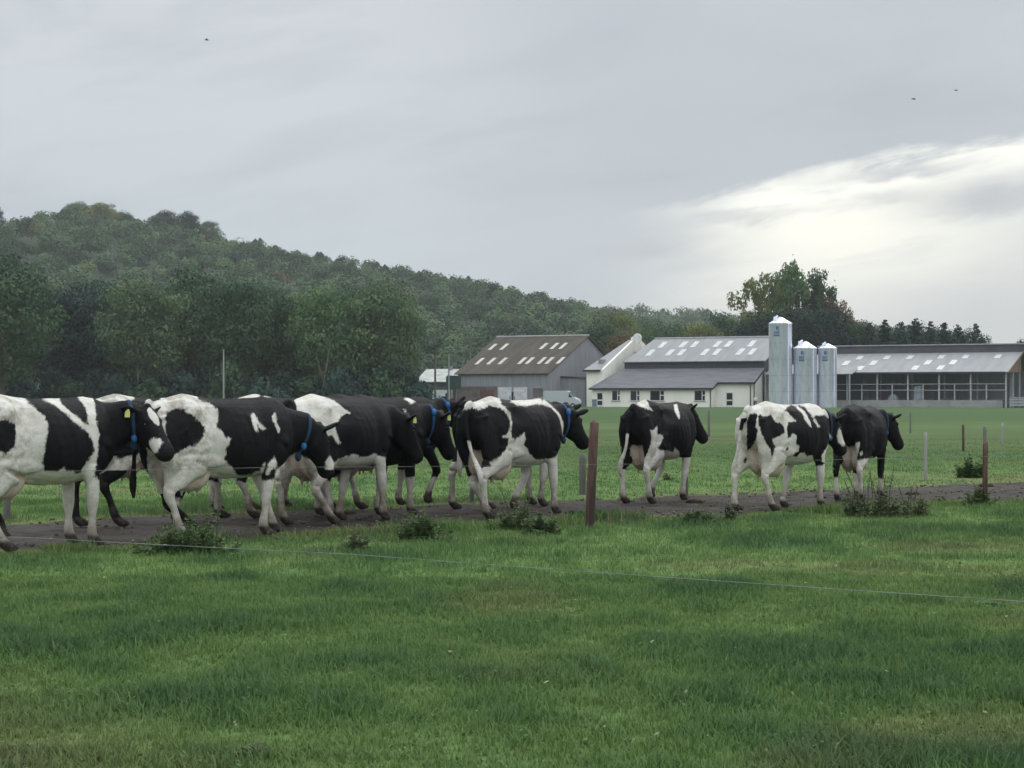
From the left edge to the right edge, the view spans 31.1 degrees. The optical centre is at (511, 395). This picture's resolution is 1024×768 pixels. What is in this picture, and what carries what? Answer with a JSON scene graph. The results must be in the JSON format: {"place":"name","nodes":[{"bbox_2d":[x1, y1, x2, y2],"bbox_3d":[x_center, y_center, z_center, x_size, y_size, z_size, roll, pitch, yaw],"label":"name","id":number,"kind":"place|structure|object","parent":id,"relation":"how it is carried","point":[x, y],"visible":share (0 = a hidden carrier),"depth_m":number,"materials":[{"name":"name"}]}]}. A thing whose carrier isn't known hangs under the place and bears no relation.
{"place":"outdoors","nodes":[
{"label":"outdoors","id":0,"kind":"place"},
{"bbox_2d":[0,223,558,392],"bbox_3d":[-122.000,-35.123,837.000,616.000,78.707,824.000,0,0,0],"label":"hill","id":1,"kind":"structure","parent":0,"point":[102,273],"depth_m":640.50,"materials":[{"name":"plant"}]},
{"bbox_2d":[85,202,123,221],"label":"tree","id":2,"kind":"object","parent":1,"relation":"on","point":[105,209],"visible":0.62,"depth_m":773.23,"materials":[{"name":"green plant"}]},
{"bbox_2d":[174,207,200,233],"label":"tree","id":3,"kind":"object","parent":1,"relation":"on","point":[189,218],"visible":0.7,"depth_m":772.19,"materials":[{"name":"green plant"}]},
{"bbox_2d":[196,220,225,244],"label":"tree","id":4,"kind":"object","parent":1,"relation":"on","point":[206,226],"visible":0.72,"depth_m":773.16,"materials":[{"name":"green plant"}]},
{"bbox_2d":[0,202,680,390],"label":"hill woodland","id":5,"kind":"object","parent":1,"relation":"on","point":[489,303],"visible":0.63,"depth_m":653.69,"materials":[{"name":"green plant"}]},
{"bbox_2d":[0,560,1023,767],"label":"grass","id":6,"kind":"structure","parent":0,"point":[861,687],"depth_m":9.70,"materials":[{"name":"plant"}]},
{"bbox_2d":[0,493,1023,578],"bbox_3d":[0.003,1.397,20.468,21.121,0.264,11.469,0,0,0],"label":"grass","id":7,"kind":"structure","parent":0,"point":[780,524],"depth_m":17.73,"materials":[{"name":"plant"}]},
{"bbox_2d":[0,407,1023,767],"bbox_3d":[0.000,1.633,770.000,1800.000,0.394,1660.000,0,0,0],"label":"field","id":8,"kind":"structure","parent":0,"point":[942,425],"depth_m":23.45,"materials":[{"name":"plant"}]},
{"bbox_2d":[4,374,31,397],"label":"understory bush","id":9,"kind":"object","parent":8,"relation":"on","point":[9,391],"visible":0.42,"depth_m":245.87,"materials":[{"name":"green plant"}]},
{"bbox_2d":[12,380,51,398],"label":"understory bush","id":10,"kind":"object","parent":8,"relation":"on","point":[32,390],"visible":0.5,"depth_m":245.72,"materials":[{"name":"green plant"}]},
{"bbox_2d":[0,246,70,394],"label":"tree","id":11,"kind":"object","parent":8,"relation":"on","point":[17,335],"visible":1,"depth_m":233.94,"materials":[{"name":"green plant"}]},
{"bbox_2d":[4,287,93,382],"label":"tree","id":12,"kind":"object","parent":8,"relation":"on","point":[45,363],"visible":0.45,"depth_m":260.65,"materials":[{"name":"green plant"}]},
{"bbox_2d":[36,365,72,398],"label":"understory bush","id":13,"kind":"object","parent":8,"relation":"on","point":[47,380],"visible":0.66,"depth_m":245.61,"materials":[{"name":"green plant"}]},
{"bbox_2d":[58,381,85,397],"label":"understory bush","id":14,"kind":"object","parent":8,"relation":"on","point":[70,389],"visible":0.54,"depth_m":243.87,"materials":[{"name":"green plant"}]},
{"bbox_2d":[43,278,104,383],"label":"tree","id":15,"kind":"object","parent":8,"relation":"on","point":[71,292],"visible":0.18,"depth_m":266.19,"materials":[{"name":"green plant"}]},
{"bbox_2d":[0,394,174,551],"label":"dairy cow","id":16,"kind":"object","parent":8,"relation":"on","point":[67,443],"visible":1,"depth_m":17.61},
{"bbox_2d":[53,276,132,384],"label":"tree","id":17,"kind":"object","parent":8,"relation":"on","point":[95,307],"visible":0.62,"depth_m":263.61,"materials":[{"name":"green plant"}]},
{"bbox_2d":[76,367,116,398],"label":"understory bush","id":18,"kind":"object","parent":8,"relation":"on","point":[95,388],"visible":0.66,"depth_m":242.50,"materials":[{"name":"green plant"}]},
{"bbox_2d":[101,373,133,395],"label":"understory bush","id":19,"kind":"object","parent":8,"relation":"on","point":[113,380],"visible":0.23,"depth_m":245.52,"materials":[{"name":"green plant"}]},
{"bbox_2d":[117,376,143,394],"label":"understory bush","id":20,"kind":"object","parent":8,"relation":"on","point":[132,380],"visible":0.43,"depth_m":245.41,"materials":[{"name":"green plant"}]},
{"bbox_2d":[90,276,192,386],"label":"tree","id":21,"kind":"object","parent":8,"relation":"on","point":[137,316],"visible":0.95,"depth_m":247.99,"materials":[{"name":"green plant"}]},
{"bbox_2d":[121,377,167,397],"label":"understory bush","id":22,"kind":"object","parent":8,"relation":"on","point":[146,388],"visible":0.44,"depth_m":242.51,"materials":[{"name":"green plant"}]},
{"bbox_2d":[140,366,184,397],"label":"understory bush","id":23,"kind":"object","parent":8,"relation":"on","point":[166,380],"visible":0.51,"depth_m":244.06,"materials":[{"name":"green plant"}]},
{"bbox_2d":[164,369,202,396],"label":"understory bush","id":24,"kind":"object","parent":8,"relation":"on","point":[186,383],"visible":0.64,"depth_m":244.69,"materials":[{"name":"green plant"}]},
{"bbox_2d":[129,502,243,555],"bbox_3d":[-3.035,1.267,17.268,1.091,0.518,0.774,0,0,0],"label":"weed clump","id":25,"kind":"object","parent":8,"relation":"on","point":[201,541],"visible":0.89,"depth_m":17.12,"materials":[{"name":"green plant"}]},
{"bbox_2d":[156,262,256,387],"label":"tree","id":26,"kind":"object","parent":8,"relation":"on","point":[195,283],"visible":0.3,"depth_m":259.17,"materials":[{"name":"green plant"}]},
{"bbox_2d":[192,366,231,397],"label":"understory bush","id":27,"kind":"object","parent":8,"relation":"on","point":[205,382],"visible":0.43,"depth_m":246.75,"materials":[{"name":"green plant"}]},
{"bbox_2d":[175,274,276,382],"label":"tree","id":28,"kind":"object","parent":8,"relation":"on","point":[243,300],"visible":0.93,"depth_m":251.76,"materials":[{"name":"green plant"}]},
{"bbox_2d":[198,359,255,398],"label":"understory bush","id":29,"kind":"object","parent":8,"relation":"on","point":[232,391],"visible":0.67,"depth_m":243.62,"materials":[{"name":"green plant"}]},
{"bbox_2d":[129,394,338,535],"bbox_3d":[-2.832,0.727,19.237,2.466,1.483,0.722,0,0,-42],"label":"dairy cow","id":30,"kind":"object","parent":8,"relation":"on","point":[241,437],"visible":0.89,"depth_m":18.84},
{"bbox_2d":[208,396,292,509],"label":"dairy cow","id":31,"kind":"object","parent":8,"relation":"on","point":[256,506],"visible":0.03,"depth_m":23.49},
{"bbox_2d":[223,276,291,386],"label":"tree","id":32,"kind":"object","parent":8,"relation":"on","point":[267,374],"visible":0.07,"depth_m":266.54,"materials":[{"name":"green plant"}]},
{"bbox_2d":[248,377,289,397],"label":"understory bush","id":33,"kind":"object","parent":8,"relation":"on","point":[256,388],"visible":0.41,"depth_m":239.42,"materials":[{"name":"green plant"}]},
{"bbox_2d":[248,284,322,389],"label":"tree","id":34,"kind":"object","parent":8,"relation":"on","point":[284,363],"visible":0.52,"depth_m":260.10,"materials":[{"name":"green plant"}]},
{"bbox_2d":[269,368,302,397],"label":"understory bush","id":35,"kind":"object","parent":8,"relation":"on","point":[283,377],"visible":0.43,"depth_m":246.31,"materials":[{"name":"green plant"}]},
{"bbox_2d":[288,376,321,397],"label":"understory bush","id":36,"kind":"object","parent":8,"relation":"on","point":[307,382],"visible":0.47,"depth_m":245.49,"materials":[{"name":"green plant"}]},
{"bbox_2d":[283,278,371,389],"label":"tree","id":37,"kind":"object","parent":8,"relation":"on","point":[329,313],"visible":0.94,"depth_m":248.23,"materials":[{"name":"green plant"}]},
{"bbox_2d":[316,364,362,396],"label":"understory bush","id":38,"kind":"object","parent":8,"relation":"on","point":[337,383],"visible":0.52,"depth_m":240.66,"materials":[{"name":"green plant"}]},
{"bbox_2d":[275,394,422,525],"bbox_3d":[-1.894,0.726,21.342,0.743,1.484,2.308,0,0,35],"label":"dairy cow","id":39,"kind":"object","parent":8,"relation":"on","point":[366,431],"visible":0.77,"depth_m":21.05},
{"bbox_2d":[323,284,378,383],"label":"tree","id":40,"kind":"object","parent":8,"relation":"on","point":[353,294],"visible":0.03,"depth_m":261.29,"materials":[{"name":"green plant"}]},
{"bbox_2d":[337,527,375,551],"bbox_3d":[-1.488,1.377,17.360,0.344,0.271,0.295,0,0,42],"label":"weed clump","id":41,"kind":"object","parent":8,"relation":"on","point":[354,540],"visible":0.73,"depth_m":17.34,"materials":[{"name":"green plant"}]},
{"bbox_2d":[344,370,373,396],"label":"understory bush","id":42,"kind":"object","parent":8,"relation":"on","point":[357,375],"visible":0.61,"depth_m":242.17,"materials":[{"name":"green plant"}]},
{"bbox_2d":[334,273,431,386],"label":"tree","id":43,"kind":"object","parent":8,"relation":"on","point":[369,295],"visible":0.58,"depth_m":250.96,"materials":[{"name":"green plant"}]},
{"bbox_2d":[363,365,409,397],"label":"understory bush","id":44,"kind":"object","parent":8,"relation":"on","point":[381,388],"visible":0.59,"depth_m":242.92,"materials":[{"name":"green plant"}]},
{"bbox_2d":[325,394,465,508],"bbox_3d":[-1.436,0.730,24.361,2.507,1.484,0.722,0,0,-42],"label":"dairy cow","id":45,"kind":"object","parent":8,"relation":"on","point":[444,404],"visible":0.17,"depth_m":24.45},
{"bbox_2d":[366,290,430,382],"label":"tree","id":46,"kind":"object","parent":8,"relation":"on","point":[400,314],"visible":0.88,"depth_m":248.66,"materials":[{"name":"green plant"}]},
{"bbox_2d":[388,361,431,394],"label":"understory bush","id":47,"kind":"object","parent":8,"relation":"on","point":[399,370],"visible":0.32,"depth_m":245.15,"materials":[{"name":"green plant"}]},
{"bbox_2d":[383,507,455,541],"bbox_3d":[-0.945,1.321,18.706,0.776,0.383,0.543,0,0,0],"label":"weed clump","id":48,"kind":"object","parent":8,"relation":"on","point":[412,529],"visible":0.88,"depth_m":18.65,"materials":[{"name":"green plant"}]},
{"bbox_2d":[403,380,440,399],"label":"understory bush","id":49,"kind":"object","parent":8,"relation":"on","point":[420,389],"visible":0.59,"depth_m":239.77,"materials":[{"name":"green plant"}]},
{"bbox_2d":[419,336,445,399],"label":"tree","id":50,"kind":"object","parent":8,"relation":"on","point":[434,345],"visible":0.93,"depth_m":261.85,"materials":[{"name":"green plant"}]},
{"bbox_2d":[419,369,458,399],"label":"shed","id":51,"kind":"structure","parent":8,"relation":"on","point":[427,375],"depth_m":304.61,"materials":[{"name":"metal"}]},
{"bbox_2d":[446,375,460,400],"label":"oil tank","id":52,"kind":"object","parent":8,"relation":"on","point":[455,382],"visible":0.7,"depth_m":296.39,"materials":[{"name":"green plastic"}]},
{"bbox_2d":[487,484,532,530],"bbox_3d":[-0.023,1.255,20.237,0.531,0.538,0.478,0,0,0],"label":"weed clump","id":53,"kind":"object","parent":8,"relation":"on","point":[522,517],"visible":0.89,"depth_m":20.23,"materials":[{"name":"green plant"}]},
{"bbox_2d":[0,547,1023,767],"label":"clover","id":54,"kind":"object","parent":8,"relation":"on","point":[552,719],"visible":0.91,"depth_m":9.07,"materials":[{"name":"green plant"}]},
{"bbox_2d":[14,438,1023,499],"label":"grass","id":55,"kind":"structure","parent":8,"relation":"on","point":[226,481],"depth_m":32.51,"materials":[{"name":"plant"}]},
{"bbox_2d":[519,510,562,535],"bbox_3d":[0.306,1.365,19.542,0.488,0.294,0.488,0,0,0],"label":"weed clump","id":56,"kind":"object","parent":8,"relation":"on","point":[540,525],"visible":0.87,"depth_m":19.51,"materials":[{"name":"green plant"}]},
{"bbox_2d":[543,391,581,406],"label":"van","id":57,"kind":"object","parent":8,"relation":"on","point":[569,397],"visible":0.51,"depth_m":277.38,"materials":[{"name":"white metal"}]},
{"bbox_2d":[579,453,585,494],"bbox_3d":[1.045,1.242,27.232,0.114,0.765,0.115,0,0,0],"label":"fence post","id":58,"kind":"object","parent":8,"relation":"on","point":[582,474],"visible":0.84,"depth_m":27.19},
{"bbox_2d":[585,420,598,527],"bbox_3d":[0.878,0.956,20.381,0.170,1.355,0.112,0,0,0],"label":"fence post","id":59,"kind":"object","parent":8,"relation":"on","point":[591,475],"visible":0.92,"depth_m":20.34,"materials":[{"name":"wood"}]},
{"bbox_2d":[575,309,627,353],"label":"tree","id":60,"kind":"object","parent":8,"relation":"on","point":[600,336],"visible":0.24,"depth_m":378.03,"materials":[{"name":"green plant"}]},
{"bbox_2d":[603,310,641,335],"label":"tree","id":61,"kind":"object","parent":8,"relation":"on","point":[620,322],"visible":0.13,"depth_m":397.91,"materials":[{"name":"green plant"}]},
{"bbox_2d":[604,329,647,354],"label":"tree","id":62,"kind":"object","parent":8,"relation":"on","point":[621,338],"visible":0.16,"depth_m":344.46,"materials":[{"name":"brown plant"}]},
{"bbox_2d":[628,315,672,344],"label":"tree","id":63,"kind":"object","parent":8,"relation":"on","point":[650,331],"visible":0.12,"depth_m":368.99,"materials":[{"name":"green plant"}]},
{"bbox_2d":[646,323,683,342],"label":"tree","id":64,"kind":"object","parent":8,"relation":"on","point":[668,333],"visible":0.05,"depth_m":359.66,"materials":[{"name":"green plant"}]},
{"bbox_2d":[658,507,718,523],"bbox_3d":[2.021,1.398,21.115,0.708,0.241,0.512,0,0,0],"label":"weed clump","id":65,"kind":"object","parent":8,"relation":"on","point":[695,515],"visible":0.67,"depth_m":21.11,"materials":[{"name":"green plant"}]},
{"bbox_2d":[679,319,728,336],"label":"tree","id":66,"kind":"object","parent":8,"relation":"on","point":[703,330],"visible":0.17,"depth_m":363.60,"materials":[{"name":"green plant"}]},
{"bbox_2d":[703,311,739,336],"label":"tree","id":67,"kind":"object","parent":8,"relation":"on","point":[722,322],"visible":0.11,"depth_m":378.12,"materials":[{"name":"green plant"}]},
{"bbox_2d":[726,271,785,335],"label":"tree","id":68,"kind":"object","parent":8,"relation":"on","point":[750,285],"visible":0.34,"depth_m":348.49,"materials":[{"name":"green plant"}]},
{"bbox_2d":[720,301,797,346],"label":"tree","id":69,"kind":"object","parent":8,"relation":"on","point":[752,327],"visible":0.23,"depth_m":338.24,"materials":[{"name":"green plant"}]},
{"bbox_2d":[605,303,924,336],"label":"woodland","id":70,"kind":"object","parent":8,"relation":"on","point":[691,316],"visible":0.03,"depth_m":1125.76,"materials":[{"name":"green plant"}]},
{"bbox_2d":[751,272,798,316],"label":"tree","id":71,"kind":"object","parent":8,"relation":"on","point":[771,290],"visible":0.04,"depth_m":356.20,"materials":[{"name":"green plant"}]},
{"bbox_2d":[768,315,792,404],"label":"feed silo","id":72,"kind":"object","parent":8,"relation":"on","point":[780,360],"visible":0.93,"depth_m":270.49,"materials":[{"name":"metal"}]},
{"bbox_2d":[772,254,816,335],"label":"tree","id":73,"kind":"object","parent":8,"relation":"on","point":[793,290],"visible":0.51,"depth_m":347.05,"materials":[{"name":"green plant"}]},
{"bbox_2d":[760,304,836,353],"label":"tree","id":74,"kind":"object","parent":8,"relation":"on","point":[795,318],"visible":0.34,"depth_m":339.00,"materials":[{"name":"green plant"}]},
{"bbox_2d":[793,340,816,404],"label":"feed silo","id":75,"kind":"object","parent":8,"relation":"on","point":[804,372],"visible":0.91,"depth_m":270.51,"materials":[{"name":"metal"}]},
{"bbox_2d":[763,365,862,406],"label":"link shed","id":76,"kind":"structure","parent":8,"relation":"on","point":[842,372],"depth_m":281.38,"materials":[{"name":"metal"}]},
{"bbox_2d":[791,267,836,342],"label":"tree","id":77,"kind":"object","parent":8,"relation":"on","point":[816,299],"visible":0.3,"depth_m":350.96,"materials":[{"name":"green plant"}]},
{"bbox_2d":[792,304,861,354],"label":"tree","id":78,"kind":"object","parent":8,"relation":"on","point":[834,317],"visible":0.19,"depth_m":342.41,"materials":[{"name":"green plant"}]},
{"bbox_2d":[818,342,836,407],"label":"feed silo","id":79,"kind":"object","parent":8,"relation":"on","point":[827,375],"visible":0.99,"depth_m":270.81,"materials":[{"name":"metal"}]},
{"bbox_2d":[825,296,859,338],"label":"tree","id":80,"kind":"object","parent":8,"relation":"on","point":[843,303],"visible":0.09,"depth_m":351.00,"materials":[{"name":"green plant"}]},
{"bbox_2d":[828,317,877,345],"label":"tree","id":81,"kind":"object","parent":8,"relation":"on","point":[859,328],"visible":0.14,"depth_m":348.46,"materials":[{"name":"green plant"}]},
{"bbox_2d":[861,323,880,344],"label":"tree","id":82,"kind":"object","parent":8,"relation":"on","point":[870,329],"visible":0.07,"depth_m":344.63,"materials":[{"name":"green plant"}]},
{"bbox_2d":[838,469,916,518],"bbox_3d":[4.400,1.215,22.596,0.834,0.614,0.927,0,0,-25],"label":"weed clump","id":83,"kind":"object","parent":8,"relation":"on","point":[882,506],"visible":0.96,"depth_m":22.50,"materials":[{"name":"green plant"}]},
{"bbox_2d":[875,320,894,344],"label":"tree","id":84,"kind":"object","parent":8,"relation":"on","point":[884,335],"visible":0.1,"depth_m":347.51,"materials":[{"name":"green plant"}]},
{"bbox_2d":[888,321,913,344],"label":"tree","id":85,"kind":"object","parent":8,"relation":"on","point":[899,337],"visible":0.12,"depth_m":343.70,"materials":[{"name":"green plant"}]},
{"bbox_2d":[896,485,929,516],"bbox_3d":[4.916,1.320,22.725,0.486,0.428,0.546,0,0,0],"label":"weed clump","id":86,"kind":"object","parent":8,"relation":"on","point":[918,509],"visible":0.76,"depth_m":22.69,"materials":[{"name":"green plant"}]},
{"bbox_2d":[904,318,924,344],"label":"tree","id":87,"kind":"object","parent":8,"relation":"on","point":[917,334],"visible":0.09,"depth_m":349.55,"materials":[{"name":"green plant"}]},
{"bbox_2d":[817,343,1023,407],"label":"cattle shed","id":88,"kind":"structure","parent":8,"relation":"on","point":[990,375],"depth_m":279.82,"materials":[{"name":"metal"}]},
{"bbox_2d":[920,321,940,343],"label":"tree","id":89,"kind":"object","parent":8,"relation":"on","point":[929,336],"visible":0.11,"depth_m":345.61,"materials":[{"name":"green plant"}]},
{"bbox_2d":[937,322,954,343],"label":"tree","id":90,"kind":"object","parent":8,"relation":"on","point":[944,333],"visible":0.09,"depth_m":348.61,"materials":[{"name":"green plant"}]},
{"bbox_2d":[953,454,982,477],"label":"weed clump","id":91,"kind":"object","parent":8,"relation":"on","point":[969,470],"visible":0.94,"depth_m":32.97,"materials":[{"name":"green plant"}]},
{"bbox_2d":[966,323,986,343],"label":"tree","id":92,"kind":"object","parent":8,"relation":"on","point":[975,339],"visible":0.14,"depth_m":347.53,"materials":[{"name":"green plant"}]},
{"bbox_2d":[960,485,1000,505],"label":"weed clump","id":93,"kind":"object","parent":8,"relation":"on","point":[977,497],"visible":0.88,"depth_m":24.62,"materials":[{"name":"green plant"}]},
{"bbox_2d":[982,442,987,501],"bbox_3d":[6.342,1.127,24.667,0.081,1.001,0.076,0,0,0],"label":"fence post","id":94,"kind":"object","parent":8,"relation":"on","point":[985,470],"visible":0.84,"depth_m":24.64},
{"bbox_2d":[21,455,1023,471],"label":"fence wire","id":95,"kind":"object","parent":94,"relation":"attached to","point":[516,465],"visible":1,"depth_m":19.79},
{"bbox_2d":[0,482,1023,548],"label":"dirt track","id":96,"kind":"structure","parent":0,"point":[45,529],"depth_m":23.16,"materials":[{"name":"soil"}]},
{"bbox_2d":[72,394,185,526],"bbox_3d":[-3.914,0.726,21.151,2.482,1.484,0.720,0,0,-42],"label":"dairy cow","id":97,"kind":"object","parent":96,"relation":"on","point":[120,463],"visible":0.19,"depth_m":20.47},
{"bbox_2d":[212,394,325,518],"bbox_3d":[-2.568,0.728,22.453,2.348,1.484,0.725,0,0,-38],"label":"dairy cow","id":98,"kind":"object","parent":96,"relation":"on","point":[252,512],"visible":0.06,"depth_m":21.89},
{"bbox_2d":[305,394,455,514],"bbox_3d":[-1.602,0.726,22.299,0.725,1.484,2.351,0,0,45],"label":"dairy cow","id":99,"kind":"object","parent":96,"relation":"on","point":[432,424],"visible":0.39,"depth_m":22.43},
{"bbox_2d":[448,396,580,508],"bbox_3d":[0.160,0.741,24.278,2.432,1.455,0.709,0,0,-45],"label":"dairy cow","id":100,"kind":"object","parent":96,"relation":"on","point":[456,465],"visible":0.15,"depth_m":23.62},
{"bbox_2d":[6,481,1023,551],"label":"loose stones","id":101,"kind":"object","parent":96,"relation":"on","point":[447,515],"visible":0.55,"depth_m":23.05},
{"bbox_2d":[455,396,588,518],"bbox_3d":[0.179,0.739,22.466,0.709,1.454,2.431,0,0,38],"label":"dairy cow","id":102,"kind":"object","parent":96,"relation":"on","point":[497,438],"visible":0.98,"depth_m":21.90},
{"bbox_2d":[618,400,707,503],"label":"dairy cow","id":103,"kind":"object","parent":96,"relation":"on","point":[651,433],"visible":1,"depth_m":24.87},
{"bbox_2d":[731,401,847,510],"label":"dairy cow","id":104,"kind":"object","parent":96,"relation":"on","point":[777,437],"visible":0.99,"depth_m":23.36},
{"bbox_2d":[833,404,903,500],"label":"dairy cow","id":105,"kind":"object","parent":96,"relation":"on","point":[869,432],"visible":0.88,"depth_m":25.57},
{"bbox_2d":[0,0,1023,343],"label":"sky","id":106,"kind":"structure","parent":0,"point":[657,154],"materials":[{"name":"grey"}]},
{"bbox_2d":[11,537,1023,601],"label":"fence wire","id":107,"kind":"object","parent":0,"point":[528,567],"visible":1,"depth_m":10.18,"materials":[{"name":"metal"}]},
{"bbox_2d":[454,334,605,406],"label":"old barn","id":108,"kind":"structure","parent":0,"point":[519,367],"depth_m":299.20,"materials":[{"name":"metal"}]},
{"bbox_2d":[583,333,793,406],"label":"dairy building","id":109,"kind":"structure","parent":0,"point":[727,371],"depth_m":287.98,"materials":[{"name":"white stone"}]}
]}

